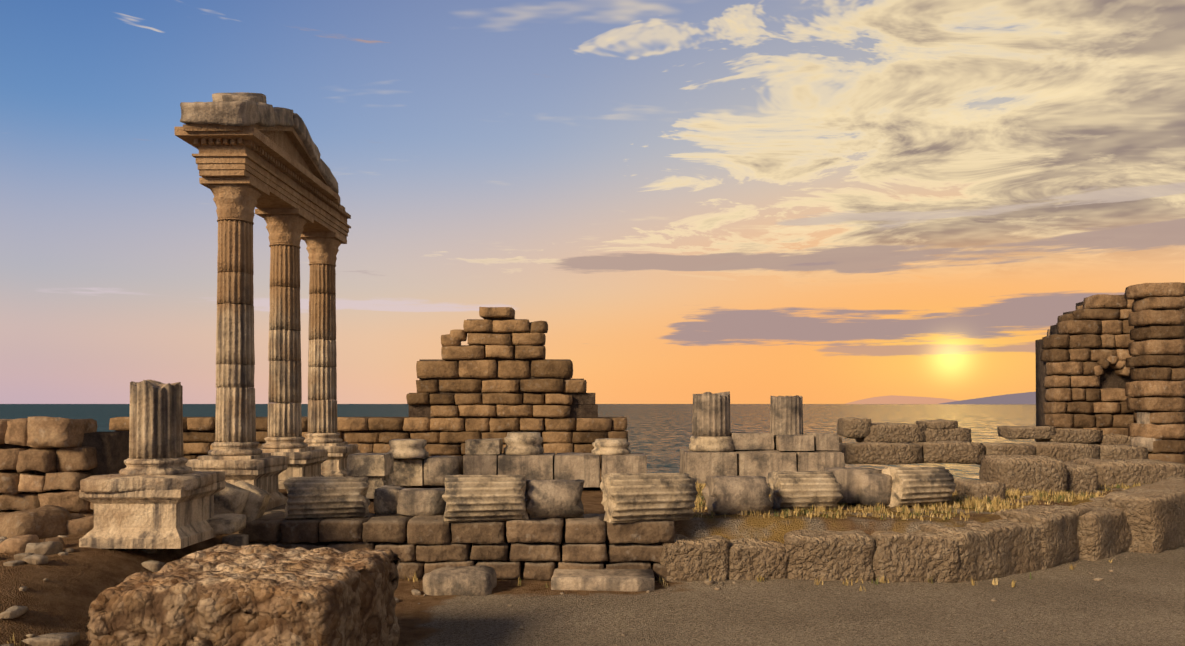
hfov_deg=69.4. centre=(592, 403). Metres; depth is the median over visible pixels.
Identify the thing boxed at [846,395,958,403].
hill
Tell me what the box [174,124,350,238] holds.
entablature
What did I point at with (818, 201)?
sky
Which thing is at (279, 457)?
temple columns
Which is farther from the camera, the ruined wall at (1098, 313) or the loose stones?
the ruined wall at (1098, 313)
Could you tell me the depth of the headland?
8946.73 m
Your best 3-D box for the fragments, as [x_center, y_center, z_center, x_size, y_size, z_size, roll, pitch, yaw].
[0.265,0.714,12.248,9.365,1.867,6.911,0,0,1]
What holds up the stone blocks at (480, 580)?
on the terrain at (1135, 599)
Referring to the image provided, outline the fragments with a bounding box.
[206,391,955,546]
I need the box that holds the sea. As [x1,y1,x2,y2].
[0,404,1035,479]
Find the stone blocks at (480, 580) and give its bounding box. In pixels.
[423,565,654,595]
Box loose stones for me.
[0,482,1179,645]
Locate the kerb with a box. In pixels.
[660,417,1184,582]
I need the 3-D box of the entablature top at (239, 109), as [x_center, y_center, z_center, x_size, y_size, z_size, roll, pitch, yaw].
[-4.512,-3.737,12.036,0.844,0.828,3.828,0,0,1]
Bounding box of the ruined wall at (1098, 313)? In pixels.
[1035,282,1184,462]
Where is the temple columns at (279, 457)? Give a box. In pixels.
[186,177,359,509]
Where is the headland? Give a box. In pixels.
[940,392,1035,403]
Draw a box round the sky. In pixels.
[0,0,1184,403]
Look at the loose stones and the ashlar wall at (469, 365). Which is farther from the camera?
the ashlar wall at (469, 365)
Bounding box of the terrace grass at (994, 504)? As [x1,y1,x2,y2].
[692,481,1151,520]
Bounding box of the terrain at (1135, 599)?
[0,481,1184,645]
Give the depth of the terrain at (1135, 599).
8.21 m
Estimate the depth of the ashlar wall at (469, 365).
20.04 m
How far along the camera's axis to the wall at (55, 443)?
9.95 m
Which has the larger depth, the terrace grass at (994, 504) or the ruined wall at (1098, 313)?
the ruined wall at (1098, 313)
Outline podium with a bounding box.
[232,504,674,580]
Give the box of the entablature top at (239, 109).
[180,92,338,193]
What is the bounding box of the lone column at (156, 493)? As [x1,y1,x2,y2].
[79,380,225,548]
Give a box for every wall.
[0,416,128,552]
[109,307,628,480]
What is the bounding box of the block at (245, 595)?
[85,544,400,645]

